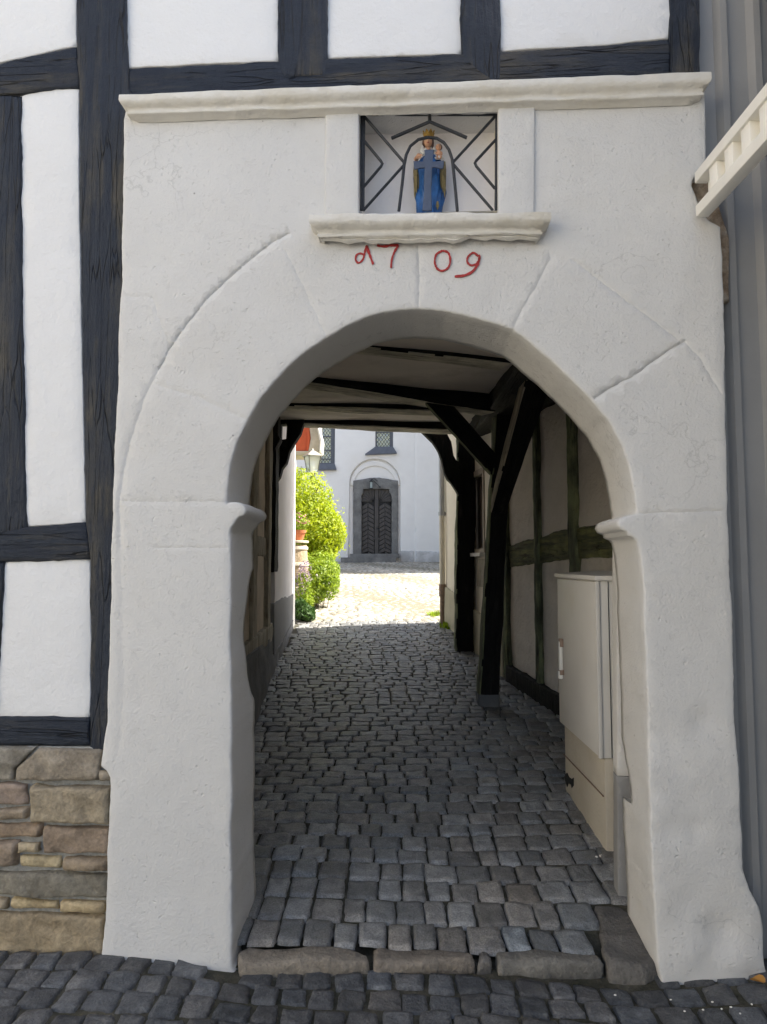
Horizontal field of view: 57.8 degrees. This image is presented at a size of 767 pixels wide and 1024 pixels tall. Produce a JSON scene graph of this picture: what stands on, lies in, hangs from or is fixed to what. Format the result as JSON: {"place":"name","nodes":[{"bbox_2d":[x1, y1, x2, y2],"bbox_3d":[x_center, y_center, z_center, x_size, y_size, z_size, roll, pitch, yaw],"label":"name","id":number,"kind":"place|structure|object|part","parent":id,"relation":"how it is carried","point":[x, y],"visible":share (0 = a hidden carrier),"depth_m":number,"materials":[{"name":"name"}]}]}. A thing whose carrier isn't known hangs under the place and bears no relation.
{"place":"outdoors","nodes":[
{"label":"outdoors","id":0,"kind":"place"},
{"bbox_2d":[296,428,323,459],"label":"roof gable","id":1,"kind":"structure","parent":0,"point":[309,440],"depth_m":13.90,"materials":[{"name":"paint"}]},
{"bbox_2d":[295,561,439,622],"bbox_3d":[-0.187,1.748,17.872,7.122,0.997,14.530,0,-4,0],"label":"cobbled courtyard","id":2,"kind":"structure","parent":0,"point":[412,589],"depth_m":14.12,"materials":[{"name":"beige stone"}]},
{"bbox_2d":[294,540,308,599],"bbox_3d":[-1.522,1.078,11.853,0.507,1.175,0.507,0,-4,0],"label":"pedestal","id":3,"kind":"object","parent":2,"relation":"on","point":[301,555],"visible":0.23,"depth_m":11.69,"materials":[{"name":"beige stone"}]},
{"bbox_2d":[295,513,309,539],"bbox_3d":[-1.451,0.249,11.909,0.386,0.486,0.386,0,-4,0],"label":"flower pot","id":4,"kind":"object","parent":3,"relation":"on","point":[300,533],"visible":0.7,"depth_m":11.82,"materials":[{"name":"ceramic"}]},
{"bbox_2d":[294,560,314,606],"bbox_3d":[-1.290,1.223,11.287,0.351,0.917,0.382,2,-5,-24],"label":"flowering plant","id":5,"kind":"object","parent":2,"relation":"on","point":[306,581],"visible":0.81,"depth_m":11.23,"materials":[{"name":"green plant"}]},
{"bbox_2d":[295,598,315,620],"bbox_3d":[-1.249,1.525,10.857,0.438,0.385,0.501,0,-4,0],"label":"ground ivy","id":6,"kind":"object","parent":2,"relation":"on","point":[304,611],"visible":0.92,"depth_m":10.71,"materials":[{"name":"green plant"}]},
{"bbox_2d":[302,448,322,587],"bbox_3d":[-1.377,0.229,13.369,0.303,2.936,0.303,2,-5,-28],"label":"street lantern","id":7,"kind":"object","parent":2,"relation":"on","point":[312,458],"visible":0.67,"depth_m":13.38,"materials":[{"name":"white glass"}]},
{"bbox_2d":[295,467,349,559],"bbox_3d":[-1.768,0.405,13.257,2.282,2.600,1.695,-2,-5,23],"label":"tree","id":8,"kind":"object","parent":2,"relation":"on","point":[326,530],"visible":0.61,"depth_m":12.77,"materials":[{"name":"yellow plant"}]},
{"bbox_2d":[306,550,341,608],"bbox_3d":[-1.187,1.174,12.267,0.949,1.065,1.119,2,-4,-20],"label":"leafy shrub","id":9,"kind":"object","parent":2,"relation":"on","point":[328,568],"visible":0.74,"depth_m":11.97,"materials":[{"name":"green plant"}]},
{"bbox_2d":[296,428,439,562],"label":"church","id":10,"kind":"structure","parent":2,"relation":"on","point":[394,517],"depth_m":25.45,"materials":[{"name":"white paint"}]},
{"bbox_2d":[318,428,335,470],"bbox_3d":[-2.263,-2.883,25.636,1.085,2.749,0.360,0,-4,0],"label":"window","id":11,"kind":"structure","parent":10,"relation":"in","point":[327,462],"depth_m":25.71,"materials":[{"name":"grey glass"}]},
{"bbox_2d":[369,478,380,488],"bbox_3d":[-0.309,-1.036,25.344,0.475,0.382,0.181,2,-4,-21],"label":"portal lamp","id":12,"kind":"object","parent":10,"relation":"attached to","point":[371,484],"visible":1,"depth_m":25.24,"materials":[{"name":"black metal"}]},
{"bbox_2d":[362,489,391,553],"bbox_3d":[-0.254,0.358,25.515,1.170,2.460,0.172,0,-4,0],"label":"door","id":13,"kind":"structure","parent":10,"relation":"in","point":[377,503],"depth_m":25.52,"materials":[{"name":"paint"}]},
{"bbox_2d":[365,431,396,454],"bbox_3d":[-0.093,-3.164,25.657,1.155,2.185,0.360,0,-4,0],"label":"window","id":14,"kind":"structure","parent":10,"relation":"in","point":[383,440],"depth_m":25.72,"materials":[{"name":"grey glass"}]},
{"bbox_2d":[426,610,439,616],"bbox_3d":[0.827,1.649,11.296,0.278,0.092,0.354,0,-4,0],"label":"weed tuft","id":15,"kind":"object","parent":2,"relation":"on","point":[435,613],"visible":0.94,"depth_m":11.27,"materials":[{"name":"green plant"}]},
{"bbox_2d":[0,950,766,1023],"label":"cobbled street","id":16,"kind":"structure","parent":0,"point":[36,1001],"depth_m":2.47,"materials":[{"name":"grey stone"}]},
{"bbox_2d":[237,946,369,977],"bbox_3d":[-0.310,1.760,2.686,0.520,0.119,0.126,0,-4,0],"label":"kerb stone","id":17,"kind":"object","parent":16,"relation":"on","point":[331,961],"visible":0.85,"depth_m":2.65,"materials":[{"name":"grey stone"}]},
{"bbox_2d":[372,948,474,974],"bbox_3d":[0.152,1.759,2.685,0.394,0.120,0.113,0,-4,0],"label":"kerb stone","id":18,"kind":"object","parent":16,"relation":"on","point":[384,960],"visible":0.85,"depth_m":2.64,"materials":[{"name":"grey stone"}]},
{"bbox_2d":[750,974,765,982],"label":"fallen leaf","id":19,"kind":"object","parent":16,"relation":"on","point":[759,978],"visible":1,"depth_m":2.50,"materials":[{"name":"orange plant"}]},
{"bbox_2d":[0,958,766,1023],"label":"street bedding","id":20,"kind":"object","parent":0,"point":[221,977],"visible":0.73,"depth_m":2.51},
{"bbox_2d":[477,952,491,973],"bbox_3d":[0.385,1.762,2.672,0.059,0.112,0.069,0,-4,0],"label":"kerb stone","id":21,"kind":"object","parent":20,"relation":"on","point":[484,964],"visible":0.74,"depth_m":2.65,"materials":[{"name":"grey stone"}]},
{"bbox_2d":[495,949,603,978],"bbox_3d":[0.636,1.759,2.674,0.405,0.119,0.103,0,-4,0],"label":"kerb stone","id":22,"kind":"object","parent":20,"relation":"on","point":[540,964],"visible":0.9,"depth_m":2.64,"materials":[{"name":"grey stone"}]},
{"bbox_2d":[594,906,657,984],"bbox_3d":[0.954,1.762,2.827,0.218,0.136,0.480,0,-4,0],"label":"kerb stone","id":23,"kind":"object","parent":20,"relation":"on","point":[627,959],"visible":0.75,"depth_m":2.70,"materials":[{"name":"grey stone"}]},
{"bbox_2d":[236,619,627,967],"bbox_3d":[0.400,1.720,6.793,6.000,0.674,8.200,0,-4,0],"label":"passage bedding","id":24,"kind":"object","parent":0,"point":[591,936],"visible":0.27,"depth_m":3.45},
{"bbox_2d":[270,427,295,670],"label":"rendered house","id":25,"kind":"structure","parent":24,"relation":"on","point":[282,610],"depth_m":8.84,"materials":[{"name":"grey paint"}]},
{"bbox_2d":[444,433,503,676],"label":"cream house","id":26,"kind":"structure","parent":24,"relation":"on","point":[481,475],"depth_m":8.63,"materials":[{"name":"white paint"}]},
{"bbox_2d":[438,455,445,624],"bbox_3d":[0.885,-0.951,10.701,0.108,5.358,0.314,0,-4,0],"label":"downpipe","id":27,"kind":"object","parent":26,"relation":"attached to","point":[441,515],"visible":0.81,"depth_m":10.47,"materials":[{"name":"metal"}]},
{"bbox_2d":[470,468,484,555],"bbox_3d":[1.160,0.018,8.493,0.170,1.047,0.807,0,-4,-6],"label":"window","id":28,"kind":"structure","parent":26,"relation":"in","point":[479,550],"depth_m":8.53,"materials":[{"name":"black paint"}]},
{"bbox_2d":[238,620,626,956],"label":"cobbled passage floor","id":29,"kind":"structure","parent":0,"point":[565,840],"depth_m":4.00,"materials":[{"name":"stone"}]},
{"bbox_2d":[244,428,279,730],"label":"half timbered wall","id":30,"kind":"structure","parent":29,"relation":"on","point":[258,624],"depth_m":6.56,"materials":[{"name":"grey paint"}]},
{"bbox_2d":[273,417,304,480],"bbox_3d":[-1.109,-0.678,7.662,0.445,0.854,0.594,0,-4,0],"label":"timber bracket","id":31,"kind":"object","parent":30,"relation":"attached to","point":[295,428],"visible":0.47,"depth_m":7.84,"materials":[{"name":"black wood"}]},
{"bbox_2d":[437,621,449,628],"bbox_3d":[0.974,1.649,10.160,0.361,0.126,0.457,0,-4,0],"label":"weed tuft","id":32,"kind":"object","parent":29,"relation":"on","point":[445,624],"visible":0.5,"depth_m":10.05,"materials":[{"name":"green plant"}]},
{"bbox_2d":[421,433,475,651],"bbox_3d":[0.799,0.322,8.647,0.730,2.833,0.261,0,-4,0],"label":"timber post","id":33,"kind":"object","parent":29,"relation":"on","point":[458,471],"visible":0.8,"depth_m":8.56,"materials":[{"name":"black wood"}]},
{"bbox_2d":[425,380,546,707],"bbox_3d":[0.777,0.328,5.645,0.905,2.838,1.560,0,-4,0],"label":"timber post","id":34,"kind":"object","parent":29,"relation":"on","point":[500,460],"visible":0.91,"depth_m":6.14,"materials":[{"name":"black wood"}]},
{"bbox_2d":[503,397,612,715],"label":"roughcast wall","id":35,"kind":"structure","parent":29,"relation":"on","point":[559,508],"depth_m":6.24,"materials":[{"name":"beige paint"}]},
{"bbox_2d":[554,570,613,850],"bbox_3d":[1.262,1.068,3.898,0.425,1.470,0.840,0,-4,0],"label":"utility cabinet","id":36,"kind":"object","parent":29,"relation":"on","point":[585,636],"visible":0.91,"depth_m":3.70,"materials":[{"name":"beige metal"}]},
{"bbox_3d":[1.077,0.823,3.908,0.053,0.888,0.791,0,-4,0],"label":"door","id":37,"kind":"part","parent":36,"relation":"part of","materials":[{"name":"white paint"}]},
{"bbox_2d":[612,553,630,895],"bbox_3d":[1.149,0.862,3.164,0.218,1.923,0.082,0,-4,5],"label":"grey wall foot","id":38,"kind":"object","parent":29,"relation":"on","point":[621,785],"depth_m":3.12,"materials":[{"name":"paint"}]},
{"bbox_2d":[699,0,766,958],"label":"clad building","id":39,"kind":"structure","parent":0,"point":[733,49],"depth_m":2.81,"materials":[{"name":"grey paint"}]},
{"label":"ground","id":40,"kind":"structure","parent":0,"visible":0},
{"bbox_2d":[0,0,699,958],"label":"timber framed house","id":41,"kind":"structure","parent":40,"relation":"on","point":[70,70],"depth_m":2.94,"materials":[{"name":"white paint"}]},
{"bbox_2d":[280,338,548,435],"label":"passage ceiling","id":42,"kind":"structure","parent":41,"relation":"attached to","point":[392,386],"depth_m":5.61,"materials":[{"name":"paint"}]},
{"bbox_2d":[101,72,765,984],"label":"stone gateway","id":43,"kind":"object","parent":40,"relation":"on","point":[271,272],"visible":0.97,"depth_m":2.80,"materials":[{"name":"paint"}]},
{"bbox_2d":[360,113,496,211],"bbox_3d":[0.190,-1.462,2.894,0.577,0.445,0.020,0,-4,3],"label":"iron grille","id":44,"kind":"object","parent":43,"relation":"attached to","point":[427,164],"visible":1,"depth_m":2.89,"materials":[{"name":"black metal"}]},
{"bbox_2d":[413,129,445,212],"bbox_3d":[0.197,-1.431,2.968,0.142,0.406,0.106,0,-4,0],"label":"madonna statue","id":45,"kind":"object","parent":43,"relation":"on","point":[438,191],"visible":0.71,"depth_m":2.94,"materials":[{"name":"blue paint"}]},
{"bbox_2d":[695,83,766,216],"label":"white railing","id":46,"kind":"object","parent":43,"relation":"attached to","point":[735,157],"visible":1,"depth_m":2.48,"materials":[{"name":"paint"}]}
]}

